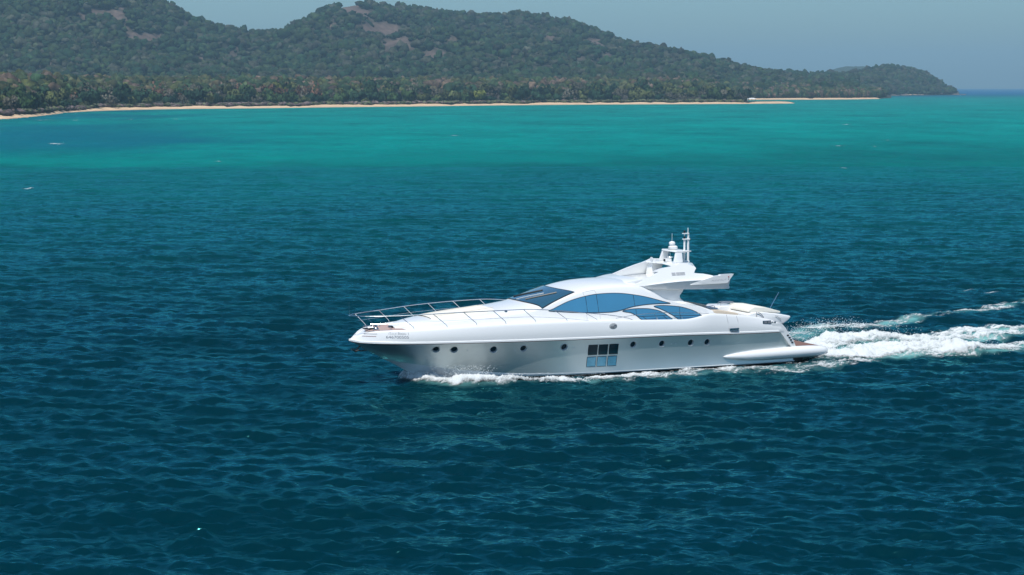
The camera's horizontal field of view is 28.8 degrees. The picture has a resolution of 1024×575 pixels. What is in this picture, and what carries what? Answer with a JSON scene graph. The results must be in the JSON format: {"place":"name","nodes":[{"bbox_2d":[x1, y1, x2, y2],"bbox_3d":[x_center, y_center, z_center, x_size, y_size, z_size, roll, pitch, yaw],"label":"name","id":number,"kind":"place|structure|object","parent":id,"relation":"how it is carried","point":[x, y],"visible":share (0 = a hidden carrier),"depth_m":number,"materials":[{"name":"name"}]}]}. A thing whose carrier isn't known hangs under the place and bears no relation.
{"place":"outdoors","nodes":[
{"label":"outdoors","id":0,"kind":"place"},
{"bbox_2d":[0,94,923,118],"bbox_3d":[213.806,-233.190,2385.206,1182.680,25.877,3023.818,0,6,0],"label":"beach","id":1,"kind":"structure","parent":0,"point":[239,107],"depth_m":1716.64,"materials":[{"name":"beige sand"}]},
{"bbox_2d":[0,98,744,115],"bbox_3d":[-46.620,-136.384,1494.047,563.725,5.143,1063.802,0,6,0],"label":"beach scrub","id":2,"kind":"object","parent":1,"relation":"on","point":[8,112],"visible":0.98,"depth_m":1677.94,"materials":[{"name":"beige sand"}]},
{"bbox_2d":[0,2,958,115],"bbox_3d":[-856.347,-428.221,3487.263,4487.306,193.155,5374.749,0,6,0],"label":"hills","id":3,"kind":"structure","parent":0,"point":[383,27],"depth_m":2811.48,"materials":[{"name":"green plant"}]},
{"bbox_2d":[0,92,12,109],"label":"olive green tree","id":4,"kind":"object","parent":3,"relation":"on","point":[3,106],"visible":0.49,"depth_m":1135.45,"materials":[{"name":"green plant"}]},
{"bbox_2d":[2,94,19,109],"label":"dry tree","id":5,"kind":"object","parent":3,"relation":"on","point":[12,103],"visible":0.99,"depth_m":1109.64,"materials":[{"name":"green plant"}]},
{"bbox_2d":[6,86,25,108],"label":"leafy tree","id":6,"kind":"object","parent":3,"relation":"on","point":[18,91],"visible":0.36,"depth_m":1159.68,"materials":[{"name":"green plant"}]},
{"bbox_2d":[17,95,28,108],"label":"leafy tree","id":7,"kind":"object","parent":3,"relation":"on","point":[24,102],"visible":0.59,"depth_m":1149.36,"materials":[{"name":"green plant"}]},
{"bbox_2d":[24,91,39,104],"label":"dark green tree","id":8,"kind":"object","parent":3,"relation":"on","point":[29,95],"visible":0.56,"depth_m":1176.18,"materials":[{"name":"green plant"}]},
{"bbox_2d":[26,95,39,108],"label":"leafy tree","id":9,"kind":"object","parent":3,"relation":"on","point":[32,104],"visible":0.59,"depth_m":1174.52,"materials":[{"name":"green plant"}]},
{"bbox_2d":[38,86,50,95],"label":"dark green tree","id":10,"kind":"object","parent":3,"relation":"on","point":[43,90],"visible":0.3,"depth_m":1305.17,"materials":[{"name":"green plant"}]},
{"bbox_2d":[39,91,60,106],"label":"olive green tree","id":11,"kind":"object","parent":3,"relation":"on","point":[51,98],"visible":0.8,"depth_m":1292.75,"materials":[{"name":"green plant"}]},
{"bbox_2d":[51,88,69,101],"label":"olive green tree","id":12,"kind":"object","parent":3,"relation":"on","point":[62,95],"visible":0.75,"depth_m":1371.72,"materials":[{"name":"green plant"}]},
{"bbox_2d":[52,100,70,108],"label":"dark green tree","id":13,"kind":"object","parent":3,"relation":"on","point":[64,103],"visible":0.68,"depth_m":1312.69,"materials":[{"name":"green plant"}]},
{"bbox_2d":[71,91,94,104],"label":"dark green tree","id":14,"kind":"object","parent":3,"relation":"on","point":[80,99],"visible":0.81,"depth_m":1421.70,"materials":[{"name":"green plant"}]},
{"bbox_2d":[81,88,99,104],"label":"dark green tree","id":15,"kind":"object","parent":3,"relation":"on","point":[96,93],"visible":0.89,"depth_m":1424.57,"materials":[{"name":"green plant"}]},
{"bbox_2d":[79,81,101,100],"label":"dry tree","id":16,"kind":"object","parent":3,"relation":"on","point":[92,87],"visible":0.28,"depth_m":1480.33,"materials":[{"name":"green plant"}]},
{"bbox_2d":[100,85,119,104],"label":"dry tree","id":17,"kind":"object","parent":3,"relation":"on","point":[113,99],"visible":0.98,"depth_m":1459.95,"materials":[{"name":"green plant"}]},
{"bbox_2d":[100,82,131,102],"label":"dark green tree","id":18,"kind":"object","parent":3,"relation":"on","point":[122,91],"visible":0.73,"depth_m":1494.60,"materials":[{"name":"green plant"}]},
{"bbox_2d":[129,88,149,102],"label":"dark green tree","id":19,"kind":"object","parent":3,"relation":"on","point":[141,95],"visible":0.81,"depth_m":1547.50,"materials":[{"name":"green plant"}]},
{"bbox_2d":[141,97,152,103],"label":"olive green tree","id":20,"kind":"object","parent":3,"relation":"on","point":[147,100],"visible":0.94,"depth_m":1522.45,"materials":[{"name":"green plant"}]},
{"bbox_2d":[148,91,162,102],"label":"leafy tree","id":21,"kind":"object","parent":3,"relation":"on","point":[155,97],"visible":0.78,"depth_m":1547.72,"materials":[{"name":"green plant"}]},
{"bbox_2d":[150,80,164,95],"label":"rust leaved tree","id":22,"kind":"object","parent":3,"relation":"on","point":[153,88],"visible":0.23,"depth_m":1587.58,"materials":[{"name":"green plant"}]},
{"bbox_2d":[162,95,172,102],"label":"dark green tree","id":23,"kind":"object","parent":3,"relation":"on","point":[165,99],"visible":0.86,"depth_m":1563.27,"materials":[{"name":"green plant"}]},
{"bbox_2d":[160,83,174,96],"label":"dry tree","id":24,"kind":"object","parent":3,"relation":"on","point":[167,94],"visible":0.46,"depth_m":1609.56,"materials":[{"name":"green plant"}]},
{"bbox_2d":[177,94,189,103],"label":"dry tree","id":25,"kind":"object","parent":3,"relation":"on","point":[181,97],"visible":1,"depth_m":1563.12,"materials":[{"name":"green plant"}]},
{"bbox_2d":[181,89,195,99],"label":"dark green tree","id":26,"kind":"object","parent":3,"relation":"on","point":[186,93],"visible":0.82,"depth_m":1604.83,"materials":[{"name":"green plant"}]},
{"bbox_2d":[189,89,206,102],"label":"dark green tree","id":27,"kind":"object","parent":3,"relation":"on","point":[200,94],"visible":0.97,"depth_m":1608.03,"materials":[{"name":"green plant"}]},
{"bbox_2d":[204,92,214,103],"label":"olive green tree","id":28,"kind":"object","parent":3,"relation":"on","point":[209,98],"visible":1,"depth_m":1582.56,"materials":[{"name":"green plant"}]},
{"bbox_2d":[213,93,223,103],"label":"dark green tree","id":29,"kind":"object","parent":3,"relation":"on","point":[217,97],"visible":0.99,"depth_m":1586.79,"materials":[{"name":"green plant"}]},
{"bbox_2d":[219,84,234,95],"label":"olive green tree","id":30,"kind":"object","parent":3,"relation":"on","point":[227,88],"visible":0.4,"depth_m":1681.37,"materials":[{"name":"green plant"}]},
{"bbox_2d":[224,94,238,101],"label":"leafy tree","id":31,"kind":"object","parent":3,"relation":"on","point":[231,98],"visible":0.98,"depth_m":1609.94,"materials":[{"name":"green plant"}]},
{"bbox_2d":[226,89,243,100],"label":"olive green tree","id":32,"kind":"object","parent":3,"relation":"on","point":[230,92],"visible":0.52,"depth_m":1648.63,"materials":[{"name":"green plant"}]},
{"bbox_2d":[239,83,254,93],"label":"leafy tree","id":33,"kind":"object","parent":3,"relation":"on","point":[241,87],"visible":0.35,"depth_m":1706.33,"materials":[{"name":"green plant"}]},
{"bbox_2d":[239,87,256,93],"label":"leafy tree","id":34,"kind":"object","parent":3,"relation":"on","point":[252,90],"visible":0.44,"depth_m":1661.83,"materials":[{"name":"green plant"}]},
{"bbox_2d":[243,92,255,101],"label":"dark green tree","id":35,"kind":"object","parent":3,"relation":"on","point":[247,97],"visible":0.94,"depth_m":1621.46,"materials":[{"name":"green plant"}]},
{"bbox_2d":[261,83,280,94],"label":"rust leaved tree","id":36,"kind":"object","parent":3,"relation":"on","point":[272,87],"visible":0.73,"depth_m":1716.46,"materials":[{"name":"brown plant"}]},
{"bbox_2d":[262,88,279,102],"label":"leafy tree","id":37,"kind":"object","parent":3,"relation":"on","point":[269,92],"visible":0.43,"depth_m":1655.80,"materials":[{"name":"green plant"}]},
{"bbox_2d":[264,96,277,102],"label":"leafy tree","id":38,"kind":"object","parent":3,"relation":"on","point":[271,99],"visible":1,"depth_m":1624.21,"materials":[{"name":"green plant"}]},
{"bbox_2d":[273,81,288,91],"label":"yellow green tree","id":39,"kind":"object","parent":3,"relation":"on","point":[278,85],"visible":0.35,"depth_m":1739.12,"materials":[{"name":"green plant"}]},
{"bbox_2d":[274,77,290,88],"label":"leafy tree","id":40,"kind":"object","parent":3,"relation":"on","point":[286,85],"visible":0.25,"depth_m":1769.82,"materials":[{"name":"green plant"}]},
{"bbox_2d":[277,92,291,102],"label":"leafy tree","id":41,"kind":"object","parent":3,"relation":"on","point":[282,98],"visible":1,"depth_m":1636.95,"materials":[{"name":"green plant"}]},
{"bbox_2d":[285,91,296,102],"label":"leafy tree","id":42,"kind":"object","parent":3,"relation":"on","point":[293,97],"visible":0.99,"depth_m":1642.03,"materials":[{"name":"green plant"}]},
{"bbox_2d":[290,85,311,95],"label":"rust leaved tree","id":43,"kind":"object","parent":3,"relation":"on","point":[298,89],"visible":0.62,"depth_m":1725.37,"materials":[{"name":"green plant"}]},
{"bbox_2d":[296,95,310,102],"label":"olive green tree","id":44,"kind":"object","parent":3,"relation":"on","point":[303,99],"visible":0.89,"depth_m":1661.00,"materials":[{"name":"green plant"}]},
{"bbox_2d":[305,92,320,102],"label":"dark green tree","id":45,"kind":"object","parent":3,"relation":"on","point":[312,96],"visible":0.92,"depth_m":1676.11,"materials":[{"name":"green plant"}]},
{"bbox_2d":[311,81,321,95],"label":"rust leaved tree","id":46,"kind":"object","parent":3,"relation":"on","point":[316,91],"visible":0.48,"depth_m":1740.43,"materials":[{"name":"brown plant"}]},
{"bbox_2d":[333,92,346,101],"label":"leafy tree","id":47,"kind":"object","parent":3,"relation":"on","point":[338,97],"visible":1,"depth_m":1696.36,"materials":[{"name":"green plant"}]},
{"bbox_2d":[349,90,365,101],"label":"dark green tree","id":48,"kind":"object","parent":3,"relation":"on","point":[359,96],"visible":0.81,"depth_m":1733.71,"materials":[{"name":"green plant"}]},
{"bbox_2d":[351,83,363,89],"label":"olive green tree","id":49,"kind":"object","parent":3,"relation":"on","point":[355,86],"visible":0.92,"depth_m":1848.64,"materials":[{"name":"green plant"}]},
{"bbox_2d":[362,78,376,89],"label":"dark green tree","id":50,"kind":"object","parent":3,"relation":"on","point":[369,82],"visible":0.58,"depth_m":1858.02,"materials":[{"name":"green plant"}]},
{"bbox_2d":[369,91,384,101],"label":"dark green tree","id":51,"kind":"object","parent":3,"relation":"on","point":[379,96],"visible":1,"depth_m":1730.82,"materials":[{"name":"green plant"}]},
{"bbox_2d":[380,81,399,91],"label":"leafy tree","id":52,"kind":"object","parent":3,"relation":"on","point":[389,85],"visible":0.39,"depth_m":1872.03,"materials":[{"name":"green plant"}]},
{"bbox_2d":[387,92,398,100],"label":"leafy tree","id":53,"kind":"object","parent":3,"relation":"on","point":[392,96],"visible":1,"depth_m":1739.77,"materials":[{"name":"green plant"}]},
{"bbox_2d":[401,88,415,100],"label":"leafy tree","id":54,"kind":"object","parent":3,"relation":"on","point":[410,95],"visible":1,"depth_m":1753.34,"materials":[{"name":"green plant"}]},
{"bbox_2d":[416,93,427,100],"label":"olive green tree","id":55,"kind":"object","parent":3,"relation":"on","point":[422,97],"visible":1,"depth_m":1775.97,"materials":[{"name":"green plant"}]},
{"bbox_2d":[415,85,431,99],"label":"dark green tree","id":56,"kind":"object","parent":3,"relation":"on","point":[424,90],"visible":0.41,"depth_m":1817.92,"materials":[{"name":"green plant"}]},
{"bbox_2d":[431,87,444,95],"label":"dry tree","id":57,"kind":"object","parent":3,"relation":"on","point":[436,90],"visible":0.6,"depth_m":1841.28,"materials":[{"name":"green plant"}]},
{"bbox_2d":[0,68,888,97],"bbox_3d":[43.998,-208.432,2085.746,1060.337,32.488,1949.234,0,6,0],"label":"lowland forest","id":58,"kind":"object","parent":3,"relation":"on","point":[28,82],"visible":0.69,"depth_m":1956.08,"materials":[{"name":"green plant"}]},
{"bbox_2d":[446,91,461,100],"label":"olive green tree","id":59,"kind":"object","parent":3,"relation":"on","point":[454,95],"visible":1,"depth_m":1810.17,"materials":[{"name":"green plant"}]},
{"bbox_2d":[459,92,473,100],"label":"leafy tree","id":60,"kind":"object","parent":3,"relation":"on","point":[466,96],"visible":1,"depth_m":1821.38,"materials":[{"name":"green plant"}]},
{"bbox_2d":[0,0,957,94],"bbox_3d":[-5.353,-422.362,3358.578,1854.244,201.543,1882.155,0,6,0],"label":"hillside forest","id":61,"kind":"object","parent":3,"relation":"on","point":[27,29],"visible":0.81,"depth_m":2791.86,"materials":[{"name":"green plant"}]},
{"bbox_2d":[473,89,486,99],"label":"yellow green tree","id":62,"kind":"object","parent":3,"relation":"on","point":[479,94],"visible":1,"depth_m":1846.54,"materials":[{"name":"green plant"}]},
{"bbox_2d":[476,84,492,93],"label":"olive green tree","id":63,"kind":"object","parent":3,"relation":"on","point":[483,86],"visible":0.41,"depth_m":1937.08,"materials":[{"name":"green plant"}]},
{"bbox_2d":[485,85,497,99],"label":"dry tree","id":64,"kind":"object","parent":3,"relation":"on","point":[493,95],"visible":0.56,"depth_m":1876.57,"materials":[{"name":"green plant"}]},
{"bbox_2d":[501,85,516,97],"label":"olive green tree","id":65,"kind":"object","parent":3,"relation":"on","point":[512,90],"visible":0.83,"depth_m":1898.84,"materials":[{"name":"green plant"}]},
{"bbox_2d":[514,86,530,100],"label":"dark green tree","id":66,"kind":"object","parent":3,"relation":"on","point":[520,93],"visible":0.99,"depth_m":1875.30,"materials":[{"name":"green plant"}]},
{"bbox_2d":[527,90,541,100],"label":"dark green tree","id":67,"kind":"object","parent":3,"relation":"on","point":[534,93],"visible":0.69,"depth_m":1911.18,"materials":[{"name":"green plant"}]},
{"bbox_2d":[535,94,546,100],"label":"dark green tree","id":68,"kind":"object","parent":3,"relation":"on","point":[541,97],"visible":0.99,"depth_m":1892.19,"materials":[{"name":"green plant"}]},
{"bbox_2d":[538,83,552,95],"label":"dark green tree","id":69,"kind":"object","parent":3,"relation":"on","point":[545,90],"visible":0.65,"depth_m":1980.10,"materials":[{"name":"green plant"}]},
{"bbox_2d":[553,93,563,99],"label":"dark green tree","id":70,"kind":"object","parent":3,"relation":"on","point":[556,96],"visible":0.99,"depth_m":1919.13,"materials":[{"name":"green plant"}]},
{"bbox_2d":[550,86,567,97],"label":"olive green tree","id":71,"kind":"object","parent":3,"relation":"on","point":[559,90],"visible":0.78,"depth_m":1935.57,"materials":[{"name":"green plant"}]},
{"bbox_2d":[562,88,578,98],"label":"dry tree","id":72,"kind":"object","parent":3,"relation":"on","point":[575,91],"visible":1,"depth_m":1915.62,"materials":[{"name":"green plant"}]},
{"bbox_2d":[572,81,589,89],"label":"dry tree","id":73,"kind":"object","parent":3,"relation":"on","point":[578,85],"visible":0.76,"depth_m":2020.91,"materials":[{"name":"green plant"}]},
{"bbox_2d":[574,89,588,99],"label":"olive green tree","id":74,"kind":"object","parent":3,"relation":"on","point":[581,92],"visible":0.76,"depth_m":1956.21,"materials":[{"name":"green plant"}]},
{"bbox_2d":[585,81,602,90],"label":"leafy tree","id":75,"kind":"object","parent":3,"relation":"on","point":[595,85],"visible":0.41,"depth_m":2060.88,"materials":[{"name":"green plant"}]},
{"bbox_2d":[588,88,603,99],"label":"dark green tree","id":76,"kind":"object","parent":3,"relation":"on","point":[593,93],"visible":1,"depth_m":1939.19,"materials":[{"name":"green plant"}]},
{"bbox_2d":[597,93,607,99],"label":"dark green tree","id":77,"kind":"object","parent":3,"relation":"on","point":[602,97],"visible":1,"depth_m":1937.97,"materials":[{"name":"green plant"}]},
{"bbox_2d":[612,88,628,95],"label":"dry tree","id":78,"kind":"object","parent":3,"relation":"on","point":[626,91],"visible":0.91,"depth_m":1986.78,"materials":[{"name":"plant"}]},
{"bbox_2d":[627,90,638,99],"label":"olive green tree","id":79,"kind":"object","parent":3,"relation":"on","point":[633,95],"visible":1,"depth_m":1957.62,"materials":[{"name":"green plant"}]},
{"bbox_2d":[634,78,648,89],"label":"dark green tree","id":80,"kind":"object","parent":3,"relation":"on","point":[643,86],"visible":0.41,"depth_m":2080.10,"materials":[{"name":"green plant"}]},
{"bbox_2d":[638,90,656,99],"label":"olive green tree","id":81,"kind":"object","parent":3,"relation":"on","point":[650,95],"visible":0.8,"depth_m":1994.88,"materials":[{"name":"green plant"}]},
{"bbox_2d":[649,83,662,91],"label":"leafy tree","id":82,"kind":"object","parent":3,"relation":"on","point":[656,86],"visible":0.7,"depth_m":2085.67,"materials":[{"name":"green plant"}]},
{"bbox_2d":[656,83,674,93],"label":"olive green tree","id":83,"kind":"object","parent":3,"relation":"on","point":[666,88],"visible":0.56,"depth_m":2072.25,"materials":[{"name":"green plant"}]},
{"bbox_2d":[670,87,683,98],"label":"olive green tree","id":84,"kind":"object","parent":3,"relation":"on","point":[674,91],"visible":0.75,"depth_m":2019.27,"materials":[{"name":"green plant"}]},
{"bbox_2d":[686,89,698,97],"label":"olive green tree","id":85,"kind":"object","parent":3,"relation":"on","point":[689,93],"visible":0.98,"depth_m":2017.25,"materials":[{"name":"green plant"}]},
{"bbox_2d":[706,88,722,98],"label":"leafy tree","id":86,"kind":"object","parent":3,"relation":"on","point":[715,93],"visible":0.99,"depth_m":2004.49,"materials":[{"name":"green plant"}]},
{"bbox_2d":[722,87,733,98],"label":"olive green tree","id":87,"kind":"object","parent":3,"relation":"on","point":[730,91],"visible":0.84,"depth_m":2041.48,"materials":[{"name":"green plant"}]},
{"bbox_2d":[735,91,748,99],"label":"dry tree","id":88,"kind":"object","parent":3,"relation":"on","point":[740,95],"visible":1,"depth_m":2027.07,"materials":[{"name":"plant"}]},
{"bbox_2d":[738,87,751,100],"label":"dark green tree","id":89,"kind":"object","parent":3,"relation":"on","point":[746,91],"visible":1,"depth_m":2033.16,"materials":[{"name":"green plant"}]},
{"bbox_2d":[0,89,1023,574],"bbox_3d":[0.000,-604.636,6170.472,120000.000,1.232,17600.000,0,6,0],"label":"water","id":90,"kind":"structure","parent":0,"point":[192,381],"depth_m":132.89,"materials":[{"name":"teal liquid"}]},
{"bbox_2d":[348,230,827,379],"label":"motor yacht","id":91,"kind":"object","parent":90,"relation":"on","point":[642,317],"visible":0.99,"depth_m":119.09,"materials":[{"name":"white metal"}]},
{"bbox_2d":[586,356,595,366],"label":"hull window","id":92,"kind":"structure","parent":91,"relation":"in","point":[591,361],"depth_m":118.55,"materials":[{"name":"blue glass"}]},
{"bbox_2d":[588,345,597,354],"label":"hull window","id":93,"kind":"structure","parent":91,"relation":"in","point":[592,349],"depth_m":118.41,"materials":[{"name":"black glass"}]},
{"bbox_2d":[597,356,606,366],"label":"hull window","id":94,"kind":"structure","parent":91,"relation":"in","point":[601,360],"depth_m":118.81,"materials":[{"name":"blue glass"}]},
{"bbox_2d":[598,344,607,354],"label":"hull window","id":95,"kind":"structure","parent":91,"relation":"in","point":[603,348],"depth_m":118.67,"materials":[{"name":"black glass"}]},
{"bbox_2d":[549,293,669,312],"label":"window","id":96,"kind":"structure","parent":91,"relation":"in","point":[601,302],"depth_m":119.16,"materials":[{"name":"blue glass"}]},
{"bbox_2d":[607,356,616,365],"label":"hull window","id":97,"kind":"structure","parent":91,"relation":"in","point":[611,361],"depth_m":119.10,"materials":[{"name":"blue glass"}]},
{"bbox_2d":[609,344,618,353],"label":"hull window","id":98,"kind":"structure","parent":91,"relation":"in","point":[613,348],"depth_m":118.96,"materials":[{"name":"black glass"}]},
{"bbox_2d":[623,308,671,319],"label":"window","id":99,"kind":"structure","parent":91,"relation":"in","point":[660,316],"depth_m":120.01,"materials":[{"name":"blue glass"}]},
{"bbox_2d":[654,305,701,318],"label":"window","id":100,"kind":"structure","parent":91,"relation":"in","point":[690,313],"depth_m":120.92,"materials":[{"name":"blue glass"}]},
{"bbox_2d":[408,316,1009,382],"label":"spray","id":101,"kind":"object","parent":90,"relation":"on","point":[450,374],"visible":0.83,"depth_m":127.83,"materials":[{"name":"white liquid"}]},
{"bbox_2d":[399,301,1023,384],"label":"wake foam","id":102,"kind":"object","parent":90,"relation":"on","point":[878,349],"visible":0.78,"depth_m":128.42,"materials":[{"name":"white"}]},
{"bbox_2d":[167,0,1023,88],"label":"sky","id":103,"kind":"structure","parent":0,"point":[966,44],"materials":[{"name":"blue"}]},
{"bbox_2d":[833,66,865,71],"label":"distant hill","id":104,"kind":"structure","parent":0,"point":[846,68],"depth_m":6118.91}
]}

